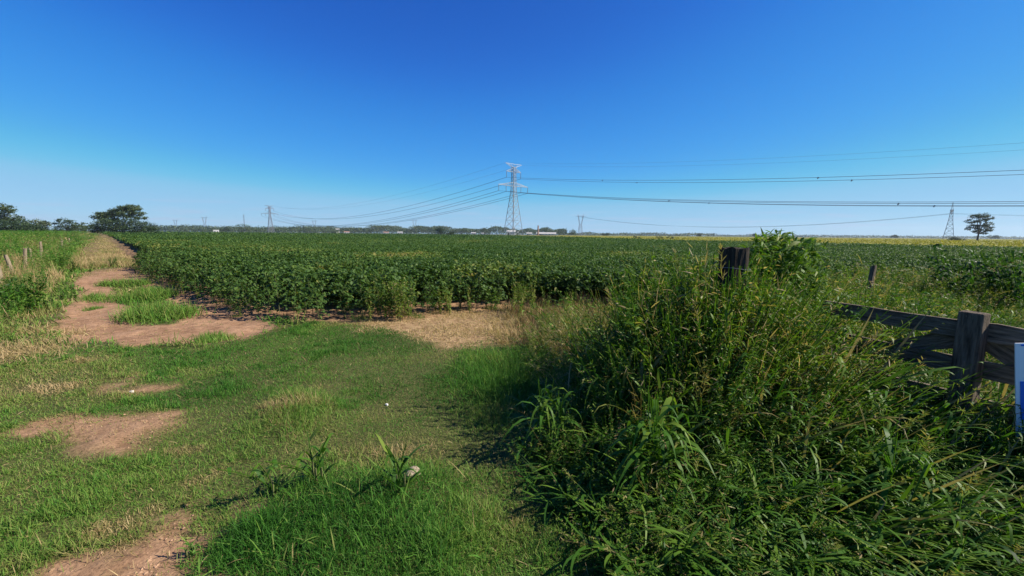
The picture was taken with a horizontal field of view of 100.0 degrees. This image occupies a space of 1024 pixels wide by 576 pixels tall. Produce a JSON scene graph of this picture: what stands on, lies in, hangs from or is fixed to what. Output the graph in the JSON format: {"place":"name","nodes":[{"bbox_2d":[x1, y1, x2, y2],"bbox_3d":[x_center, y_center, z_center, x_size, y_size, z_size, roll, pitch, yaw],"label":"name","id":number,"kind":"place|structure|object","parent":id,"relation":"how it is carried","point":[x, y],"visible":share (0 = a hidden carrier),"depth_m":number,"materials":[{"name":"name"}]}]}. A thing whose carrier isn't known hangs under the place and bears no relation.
{"place":"outdoors","nodes":[
{"label":"outdoors","id":0,"kind":"place"},
{"bbox_2d":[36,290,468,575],"bbox_3d":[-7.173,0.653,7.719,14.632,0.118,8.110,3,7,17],"label":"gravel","id":1,"kind":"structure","parent":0,"point":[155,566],"depth_m":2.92,"materials":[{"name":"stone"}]},
{"bbox_2d":[0,230,1020,575],"bbox_3d":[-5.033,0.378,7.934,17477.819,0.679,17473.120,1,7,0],"label":"ground","id":2,"kind":"structure","parent":0,"point":[98,442],"depth_m":3.71,"materials":[{"name":"soil"}]},
{"bbox_2d":[0,203,30,225],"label":"broadleaf tree","id":3,"kind":"object","parent":2,"relation":"on","point":[3,211],"visible":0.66,"depth_m":147.74,"materials":[{"name":"green plant"}]},
{"bbox_2d":[0,219,49,230],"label":"hedge tree","id":4,"kind":"object","parent":2,"relation":"on","point":[23,226],"visible":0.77,"depth_m":138.01,"materials":[{"name":"green plant"}]},
{"bbox_2d":[0,271,51,316],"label":"shrub","id":5,"kind":"object","parent":2,"relation":"on","point":[22,295],"visible":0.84,"depth_m":8.35,"materials":[{"name":"green plant"}]},
{"bbox_2d":[26,218,51,230],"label":"broadleaf tree","id":6,"kind":"object","parent":2,"relation":"on","point":[42,223],"visible":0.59,"depth_m":207.38,"materials":[{"name":"green plant"}]},
{"bbox_2d":[51,286,76,301],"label":"shrub","id":7,"kind":"object","parent":2,"relation":"on","point":[65,293],"visible":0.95,"depth_m":10.17,"materials":[{"name":"green plant"}]},
{"bbox_2d":[0,230,136,340],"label":"weeds","id":8,"kind":"object","parent":2,"relation":"on","point":[13,244],"visible":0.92,"depth_m":18.54,"materials":[{"name":"green plant"}]},
{"bbox_2d":[51,217,87,231],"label":"broadleaf tree","id":9,"kind":"object","parent":2,"relation":"on","point":[65,226],"visible":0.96,"depth_m":202.49,"materials":[{"name":"green plant"}]},
{"bbox_2d":[58,260,92,272],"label":"shrub","id":10,"kind":"object","parent":2,"relation":"on","point":[73,266],"visible":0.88,"depth_m":16.55,"materials":[{"name":"green plant"}]},
{"bbox_2d":[71,289,116,302],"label":"grass clump","id":11,"kind":"object","parent":2,"relation":"on","point":[88,297],"visible":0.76,"depth_m":10.49,"materials":[{"name":"green plant"}]},
{"bbox_2d":[88,204,148,224],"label":"broadleaf tree","id":12,"kind":"object","parent":2,"relation":"on","point":[130,209],"visible":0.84,"depth_m":180.21,"materials":[{"name":"green plant"}]},
{"bbox_2d":[86,216,161,233],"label":"broadleaf tree","id":13,"kind":"object","parent":2,"relation":"on","point":[110,225],"visible":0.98,"depth_m":176.25,"materials":[{"name":"green plant"}]},
{"bbox_2d":[94,275,157,287],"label":"grass clump","id":14,"kind":"object","parent":2,"relation":"on","point":[125,282],"visible":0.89,"depth_m":13.40,"materials":[{"name":"green plant"}]},
{"bbox_2d":[89,282,186,303],"bbox_3d":[-9.245,0.078,10.921,1.758,0.435,2.000,1,7,0],"label":"grass clump","id":15,"kind":"object","parent":2,"relation":"on","point":[156,291],"visible":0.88,"depth_m":10.62,"materials":[{"name":"green plant"}]},
{"bbox_2d":[141,257,155,279],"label":"soybean plant","id":16,"kind":"object","parent":2,"relation":"on","point":[152,264],"visible":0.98,"depth_m":14.76,"materials":[{"name":"green plant"}]},
{"bbox_2d":[103,296,215,324],"bbox_3d":[-7.031,0.397,8.505,2.011,0.427,1.695,1,7,0],"label":"grass clump","id":17,"kind":"object","parent":2,"relation":"on","point":[148,312],"visible":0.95,"depth_m":8.33,"materials":[{"name":"green plant"}]},
{"bbox_2d":[154,264,170,286],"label":"soybean plant","id":18,"kind":"object","parent":2,"relation":"on","point":[159,267],"visible":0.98,"depth_m":13.15,"materials":[{"name":"green plant"}]},
{"bbox_2d":[171,261,186,285],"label":"soybean plant","id":19,"kind":"object","parent":2,"relation":"on","point":[174,272],"visible":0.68,"depth_m":12.17,"materials":[{"name":"green plant"}]},
{"bbox_2d":[175,266,192,292],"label":"soybean plant","id":20,"kind":"object","parent":2,"relation":"on","point":[183,270],"visible":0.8,"depth_m":11.46,"materials":[{"name":"green plant"}]},
{"bbox_2d":[177,255,196,277],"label":"soybean plant","id":21,"kind":"object","parent":2,"relation":"on","point":[187,259],"visible":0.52,"depth_m":12.95,"materials":[{"name":"green plant"}]},
{"bbox_2d":[174,536,200,560],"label":"seedling","id":22,"kind":"object","parent":2,"relation":"on","point":[193,548],"visible":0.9,"depth_m":2.21,"materials":[{"name":"green plant"}]},
{"bbox_2d":[181,274,196,294],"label":"soybean plant","id":23,"kind":"object","parent":2,"relation":"on","point":[188,290],"visible":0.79,"depth_m":11.02,"materials":[{"name":"green plant"}]},
{"bbox_2d":[184,264,205,296],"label":"soybean plant","id":24,"kind":"object","parent":2,"relation":"on","point":[195,275],"visible":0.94,"depth_m":10.85,"materials":[{"name":"green plant"}]},
{"bbox_2d":[192,258,210,289],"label":"soybean plant","id":25,"kind":"object","parent":2,"relation":"on","point":[206,268],"visible":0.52,"depth_m":12.04,"materials":[{"name":"green plant"}]},
{"bbox_2d":[196,279,208,299],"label":"soybean plant","id":26,"kind":"object","parent":2,"relation":"on","point":[200,291],"visible":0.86,"depth_m":10.11,"materials":[{"name":"green plant"}]},
{"bbox_2d":[203,272,226,306],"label":"soybean plant","id":27,"kind":"object","parent":2,"relation":"on","point":[216,288],"visible":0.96,"depth_m":9.42,"materials":[{"name":"green plant"}]},
{"bbox_2d":[191,330,243,343],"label":"grass clump","id":28,"kind":"object","parent":2,"relation":"on","point":[205,336],"visible":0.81,"depth_m":6.73,"materials":[{"name":"green plant"}]},
{"bbox_2d":[208,271,226,303],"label":"soybean plant","id":29,"kind":"object","parent":2,"relation":"on","point":[211,276],"visible":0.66,"depth_m":9.80,"materials":[{"name":"green plant"}]},
{"bbox_2d":[213,261,236,297],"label":"soybean plant","id":30,"kind":"object","parent":2,"relation":"on","point":[228,266],"visible":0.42,"depth_m":10.45,"materials":[{"name":"green plant"}]},
{"bbox_2d":[219,263,243,292],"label":"soybean plant","id":31,"kind":"object","parent":2,"relation":"on","point":[227,275],"visible":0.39,"depth_m":10.11,"materials":[{"name":"green plant"}]},
{"bbox_2d":[227,287,244,313],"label":"soybean plant","id":32,"kind":"object","parent":2,"relation":"on","point":[231,297],"visible":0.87,"depth_m":8.65,"materials":[{"name":"green plant"}]},
{"bbox_2d":[233,277,258,314],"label":"soybean plant","id":33,"kind":"object","parent":2,"relation":"on","point":[246,295],"visible":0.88,"depth_m":8.46,"materials":[{"name":"green plant"}]},
{"bbox_2d":[236,273,256,300],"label":"soybean plant","id":34,"kind":"object","parent":2,"relation":"on","point":[245,276],"visible":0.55,"depth_m":9.09,"materials":[{"name":"green plant"}]},
{"bbox_2d":[235,224,257,231],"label":"tree","id":35,"kind":"object","parent":2,"relation":"on","point":[246,228],"visible":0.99,"depth_m":633.23,"materials":[{"name":"green plant"}]},
{"bbox_2d":[242,278,258,304],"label":"soybean plant","id":36,"kind":"object","parent":2,"relation":"on","point":[252,288],"visible":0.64,"depth_m":8.97,"materials":[{"name":"green plant"}]},
{"bbox_2d":[217,462,286,495],"bbox_3d":[-1.553,1.182,2.689,0.368,0.288,0.289,1,7,0],"label":"weed","id":37,"kind":"object","parent":2,"relation":"on","point":[273,487],"visible":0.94,"depth_m":2.65,"materials":[{"name":"green plant"}]},
{"bbox_2d":[246,266,264,293],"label":"soybean plant","id":38,"kind":"object","parent":2,"relation":"on","point":[256,272],"visible":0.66,"depth_m":9.96,"materials":[{"name":"green plant"}]},
{"bbox_2d":[247,285,264,316],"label":"soybean plant","id":39,"kind":"object","parent":2,"relation":"on","point":[257,301],"visible":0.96,"depth_m":8.29,"materials":[{"name":"green plant"}]},
{"bbox_2d":[254,280,270,308],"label":"soybean plant","id":40,"kind":"object","parent":2,"relation":"on","point":[260,292],"visible":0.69,"depth_m":8.75,"materials":[{"name":"green plant"}]},
{"bbox_2d":[258,287,278,317],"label":"soybean plant","id":41,"kind":"object","parent":2,"relation":"on","point":[272,299],"visible":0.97,"depth_m":8.21,"materials":[{"name":"green plant"}]},
{"bbox_2d":[261,205,275,231],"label":"pylon","id":42,"kind":"object","parent":2,"relation":"on","point":[269,212],"visible":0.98,"depth_m":715.32,"materials":[{"name":"metal"}]},
{"bbox_2d":[256,271,283,308],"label":"soybean plant","id":43,"kind":"object","parent":2,"relation":"on","point":[267,278],"visible":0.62,"depth_m":8.96,"materials":[{"name":"green plant"}]},
{"bbox_2d":[0,266,543,370],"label":"dry grass","id":44,"kind":"structure","parent":2,"relation":"on","point":[18,351],"depth_m":6.98,"materials":[{"name":"beige plant"}]},
{"bbox_2d":[262,269,291,312],"bbox_3d":[-4.840,0.085,8.880,0.558,0.958,0.556,-4,-1,-2],"label":"soybean plant","id":45,"kind":"object","parent":2,"relation":"on","point":[275,284],"visible":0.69,"depth_m":8.86,"materials":[{"name":"green plant"}]},
{"bbox_2d":[277,277,297,308],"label":"soybean plant","id":46,"kind":"object","parent":2,"relation":"on","point":[281,297],"visible":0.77,"depth_m":8.47,"materials":[{"name":"green plant"}]},
{"bbox_2d":[279,274,305,312],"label":"soybean plant","id":47,"kind":"object","parent":2,"relation":"on","point":[282,303],"visible":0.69,"depth_m":8.32,"materials":[{"name":"green plant"}]},
{"bbox_2d":[283,285,304,319],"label":"soybean plant","id":48,"kind":"object","parent":2,"relation":"on","point":[300,306],"visible":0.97,"depth_m":8.03,"materials":[{"name":"green plant"}]},
{"bbox_2d":[291,276,312,312],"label":"soybean plant","id":49,"kind":"object","parent":2,"relation":"on","point":[300,290],"visible":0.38,"depth_m":8.54,"materials":[{"name":"green plant"}]},
{"bbox_2d":[265,422,338,485],"bbox_3d":[-1.302,1.106,2.723,0.245,0.375,0.470,7,10,41],"label":"young cane","id":50,"kind":"object","parent":2,"relation":"on","point":[315,469],"visible":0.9,"depth_m":2.77,"materials":[{"name":"green plant"}]},
{"bbox_2d":[296,272,319,317],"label":"soybean plant","id":51,"kind":"object","parent":2,"relation":"on","point":[304,290],"visible":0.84,"depth_m":8.20,"materials":[{"name":"green plant"}]},
{"bbox_2d":[304,287,330,318],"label":"soybean plant","id":52,"kind":"object","parent":2,"relation":"on","point":[320,298],"visible":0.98,"depth_m":7.70,"materials":[{"name":"green plant"}]},
{"bbox_2d":[128,259,510,321],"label":"weeds","id":53,"kind":"object","parent":2,"relation":"on","point":[364,316],"visible":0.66,"depth_m":8.86,"materials":[{"name":"green plant"}]},
{"bbox_2d":[309,279,332,318],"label":"soybean plant","id":54,"kind":"object","parent":2,"relation":"on","point":[319,287],"visible":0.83,"depth_m":8.20,"materials":[{"name":"green plant"}]},
{"bbox_2d":[328,274,351,312],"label":"soybean plant","id":55,"kind":"object","parent":2,"relation":"on","point":[332,294],"visible":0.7,"depth_m":8.68,"materials":[{"name":"green plant"}]},
{"bbox_2d":[336,282,352,310],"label":"soybean plant","id":56,"kind":"object","parent":2,"relation":"on","point":[339,294],"visible":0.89,"depth_m":8.22,"materials":[{"name":"green plant"}]},
{"bbox_2d":[337,285,353,313],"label":"soybean plant","id":57,"kind":"object","parent":2,"relation":"on","point":[349,298],"visible":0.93,"depth_m":8.17,"materials":[{"name":"green plant"}]},
{"bbox_2d":[146,224,566,234],"bbox_3d":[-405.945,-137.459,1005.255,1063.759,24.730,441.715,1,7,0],"label":"woods","id":58,"kind":"object","parent":2,"relation":"on","point":[416,229],"visible":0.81,"depth_m":873.64,"materials":[{"name":"green plant"}]},
{"bbox_2d":[348,269,377,313],"bbox_3d":[-2.958,0.123,8.412,0.574,0.977,0.498,7,10,42],"label":"soybean plant","id":59,"kind":"object","parent":2,"relation":"on","point":[360,276],"visible":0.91,"depth_m":8.36,"materials":[{"name":"green plant"}]},
{"bbox_2d":[357,290,373,314],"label":"soybean plant","id":60,"kind":"object","parent":2,"relation":"on","point":[371,308],"visible":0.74,"depth_m":8.32,"materials":[{"name":"green plant"}]},
{"bbox_2d":[368,269,386,311],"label":"soybean plant","id":61,"kind":"object","parent":2,"relation":"on","point":[372,285],"visible":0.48,"depth_m":8.77,"materials":[{"name":"green plant"}]},
{"bbox_2d":[369,281,389,315],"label":"soybean plant","id":62,"kind":"object","parent":2,"relation":"on","point":[377,288],"visible":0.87,"depth_m":8.15,"materials":[{"name":"green plant"}]},
{"bbox_2d":[364,269,418,321],"bbox_3d":[-2.402,0.100,8.325,0.979,1.003,1.382,-3,8,-25],"label":"weed shrub","id":63,"kind":"object","parent":2,"relation":"on","point":[398,308],"visible":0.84,"depth_m":8.04,"materials":[{"name":"green plant"}]},
{"bbox_2d":[386,287,403,319],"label":"soybean plant","id":64,"kind":"object","parent":2,"relation":"on","point":[392,304],"visible":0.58,"depth_m":8.10,"materials":[{"name":"green plant"}]},
{"bbox_2d":[382,268,408,304],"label":"soybean plant","id":65,"kind":"object","parent":2,"relation":"on","point":[394,272],"visible":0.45,"depth_m":8.62,"materials":[{"name":"green plant"}]},
{"bbox_2d":[373,433,430,496],"bbox_3d":[-0.695,1.088,2.651,0.315,0.383,0.412,3,8,22],"label":"young cane","id":66,"kind":"object","parent":2,"relation":"on","point":[390,455],"visible":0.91,"depth_m":2.61,"materials":[{"name":"green plant"}]},
{"bbox_2d":[404,279,423,314],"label":"soybean plant","id":67,"kind":"object","parent":2,"relation":"on","point":[407,299],"visible":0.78,"depth_m":8.35,"materials":[{"name":"green plant"}]},
{"bbox_2d":[0,264,841,575],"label":"grass","id":68,"kind":"structure","parent":2,"relation":"on","point":[270,522],"depth_m":2.96,"materials":[{"name":"green plant"}]},
{"bbox_2d":[420,281,436,312],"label":"soybean plant","id":69,"kind":"object","parent":2,"relation":"on","point":[427,286],"visible":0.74,"depth_m":8.94,"materials":[{"name":"green plant"}]},
{"bbox_2d":[420,278,441,314],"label":"soybean plant","id":70,"kind":"object","parent":2,"relation":"on","point":[430,296],"visible":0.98,"depth_m":8.64,"materials":[{"name":"green plant"}]},
{"bbox_2d":[431,276,452,307],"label":"soybean plant","id":71,"kind":"object","parent":2,"relation":"on","point":[439,282],"visible":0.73,"depth_m":8.99,"materials":[{"name":"green plant"}]},
{"bbox_2d":[439,270,459,308],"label":"soybean plant","id":72,"kind":"object","parent":2,"relation":"on","point":[448,283],"visible":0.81,"depth_m":9.24,"materials":[{"name":"green plant"}]},
{"bbox_2d":[430,283,475,314],"bbox_3d":[-1.250,0.186,9.037,0.848,0.737,0.817,-4,8,-30],"label":"weed shrub","id":73,"kind":"object","parent":2,"relation":"on","point":[448,303],"visible":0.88,"depth_m":8.89,"materials":[{"name":"green plant"}]},
{"bbox_2d":[448,269,471,301],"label":"soybean plant","id":74,"kind":"object","parent":2,"relation":"on","point":[458,278],"visible":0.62,"depth_m":9.62,"materials":[{"name":"green plant"}]},
{"bbox_2d":[451,276,469,310],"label":"soybean plant","id":75,"kind":"object","parent":2,"relation":"on","point":[460,290],"visible":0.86,"depth_m":9.35,"materials":[{"name":"green plant"}]},
{"bbox_2d":[463,276,480,303],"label":"soybean plant","id":76,"kind":"object","parent":2,"relation":"on","point":[471,282],"visible":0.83,"depth_m":9.38,"materials":[{"name":"green plant"}]},
{"bbox_2d":[466,268,489,305],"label":"soybean plant","id":77,"kind":"object","parent":2,"relation":"on","point":[478,286],"visible":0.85,"depth_m":9.33,"materials":[{"name":"green plant"}]},
{"bbox_2d":[475,269,497,301],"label":"soybean plant","id":78,"kind":"object","parent":2,"relation":"on","point":[490,286],"visible":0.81,"depth_m":9.51,"materials":[{"name":"green plant"}]},
{"bbox_2d":[491,272,507,303],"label":"soybean plant","id":79,"kind":"object","parent":2,"relation":"on","point":[503,279],"visible":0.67,"depth_m":9.95,"materials":[{"name":"green plant"}]},
{"bbox_2d":[498,162,527,235],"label":"pylon","id":80,"kind":"object","parent":2,"relation":"on","point":[513,220],"visible":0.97,"depth_m":271.19,"materials":[{"name":"metal"}]},
{"bbox_2d":[506,191,996,204],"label":"power cable","id":81,"kind":"object","parent":80,"relation":"hanging from","point":[855,203],"visible":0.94,"depth_m":135.65,"materials":[{"name":"metal"}]},
{"bbox_2d":[541,194,983,206],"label":"power cable","id":82,"kind":"object","parent":80,"relation":"hanging from","point":[770,204],"visible":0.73,"depth_m":177.08,"materials":[{"name":"metal"}]},
{"bbox_2d":[510,170,1018,180],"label":"power cable","id":83,"kind":"object","parent":80,"relation":"hanging from","point":[822,177],"visible":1,"depth_m":142.13,"materials":[{"name":"metal"}]},
{"bbox_2d":[508,191,1023,201],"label":"power cable","id":84,"kind":"object","parent":80,"relation":"hanging from","point":[769,201],"visible":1,"depth_m":154.47,"materials":[{"name":"metal"}]},
{"bbox_2d":[526,193,1023,206],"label":"power cable","id":85,"kind":"object","parent":80,"relation":"hanging from","point":[867,205],"visible":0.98,"depth_m":141.78,"materials":[{"name":"metal"}]},
{"bbox_2d":[529,174,1023,182],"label":"power cable","id":86,"kind":"object","parent":80,"relation":"hanging from","point":[777,181],"visible":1,"depth_m":169.06,"materials":[{"name":"metal"}]},
{"bbox_2d":[542,143,1013,163],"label":"earth wire","id":87,"kind":"object","parent":80,"relation":"attached to","point":[783,157],"visible":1,"depth_m":150.49,"materials":[{"name":"metal"}]},
{"bbox_2d":[508,276,536,316],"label":"weed shrub","id":88,"kind":"object","parent":2,"relation":"on","point":[521,298],"visible":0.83,"depth_m":8.85,"materials":[{"name":"green plant"}]},
{"bbox_2d":[497,377,590,468],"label":"cane grass","id":89,"kind":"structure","parent":2,"relation":"on","point":[546,413],"depth_m":3.14,"materials":[{"name":"green plant"}]},
{"bbox_2d":[99,231,1023,305],"bbox_3d":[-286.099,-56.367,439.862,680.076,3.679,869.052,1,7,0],"label":"soybean crop","id":90,"kind":"object","parent":2,"relation":"on","point":[576,264],"visible":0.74,"depth_m":15.98,"materials":[{"name":"green plant"}]},
{"bbox_2d":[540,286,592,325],"bbox_3d":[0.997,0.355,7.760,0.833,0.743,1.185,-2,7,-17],"label":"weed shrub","id":91,"kind":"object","parent":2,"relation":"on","point":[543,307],"visible":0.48,"depth_m":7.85,"materials":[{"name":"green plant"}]},
{"bbox_2d":[596,386,716,520],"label":"cane grass","id":92,"kind":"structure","parent":2,"relation":"on","point":[655,431],"depth_m":2.49,"materials":[{"name":"green plant"}]},
{"bbox_2d":[717,247,750,311],"bbox_3d":[2.031,0.442,4.034,0.297,1.659,0.289,1,7,0],"label":"corner post","id":93,"kind":"object","parent":2,"relation":"on","point":[737,257],"visible":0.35,"depth_m":3.85,"materials":[{"name":"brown wood"}]},
{"bbox_2d":[493,234,1023,575],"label":"weeds","id":94,"kind":"object","parent":2,"relation":"on","point":[774,396],"visible":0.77,"depth_m":2.73,"materials":[{"name":"green plant"}]},
{"bbox_2d":[522,235,1023,246],"bbox_3d":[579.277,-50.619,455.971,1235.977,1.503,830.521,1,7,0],"label":"ripening crop","id":95,"kind":"object","parent":2,"relation":"on","point":[983,242],"visible":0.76,"depth_m":130.04,"materials":[{"name":"yellow plant"}]},
{"bbox_2d":[738,227,831,314],"bbox_3d":[3.028,0.208,4.902,1.035,1.810,0.981,-1,7,-15],"label":"willowy shrub","id":96,"kind":"object","parent":2,"relation":"on","point":[775,250],"visible":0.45,"depth_m":4.68,"materials":[{"name":"green plant"}]},
{"bbox_2d":[564,231,1023,238],"bbox_3d":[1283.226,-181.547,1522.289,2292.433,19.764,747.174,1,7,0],"label":"woods","id":97,"kind":"object","parent":2,"relation":"on","point":[750,235],"visible":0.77,"depth_m":1656.28,"materials":[{"name":"green plant"}]},
{"bbox_2d":[867,265,876,295],"bbox_3d":[5.497,0.303,6.679,0.184,1.339,0.079,1,7,0],"label":"fence post","id":98,"kind":"object","parent":2,"relation":"on","point":[872,274],"visible":0.3,"depth_m":6.60,"materials":[{"name":"grey wood"}]},
{"bbox_2d":[827,426,1001,555],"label":"cane grass","id":99,"kind":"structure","parent":2,"relation":"on","point":[891,469],"depth_m":2.30,"materials":[{"name":"green plant"}]},
{"bbox_2d":[820,300,1023,426],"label":"wooden gate","id":100,"kind":"structure","parent":2,"relation":"on","point":[970,337],"depth_m":3.00,"materials":[{"name":"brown wood"}]},
{"bbox_2d":[942,204,953,238],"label":"pylon","id":101,"kind":"object","parent":2,"relation":"on","point":[951,213],"visible":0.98,"depth_m":522.21,"materials":[{"name":"metal"}]},
{"bbox_2d":[925,244,1023,323],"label":"shrub","id":102,"kind":"object","parent":2,"relation":"on","point":[997,274],"visible":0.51,"depth_m":7.78,"materials":[{"name":"green plant"}]},
{"bbox_2d":[964,213,994,239],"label":"umbrella tree","id":103,"kind":"object","parent":2,"relation":"on","point":[977,226],"visible":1,"depth_m":212.02,"materials":[{"name":"green plant"}]},
{"bbox_2d":[1014,343,1023,440],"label":"sign","id":104,"kind":"object","parent":2,"relation":"on","point":[1019,372],"visible":0.87,"depth_m":2.67,"materials":[{"name":"white metal"}]},
{"bbox_2d":[0,0,1023,238],"label":"sky","id":105,"kind":"structure","parent":0,"point":[184,112],"materials":[{"name":"blue"}]},
{"bbox_2d":[499,292,613,354],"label":"dry grass","id":106,"kind":"structure","parent":0,"point":[514,313],"depth_m":8.47,"materials":[{"name":"green plant"}]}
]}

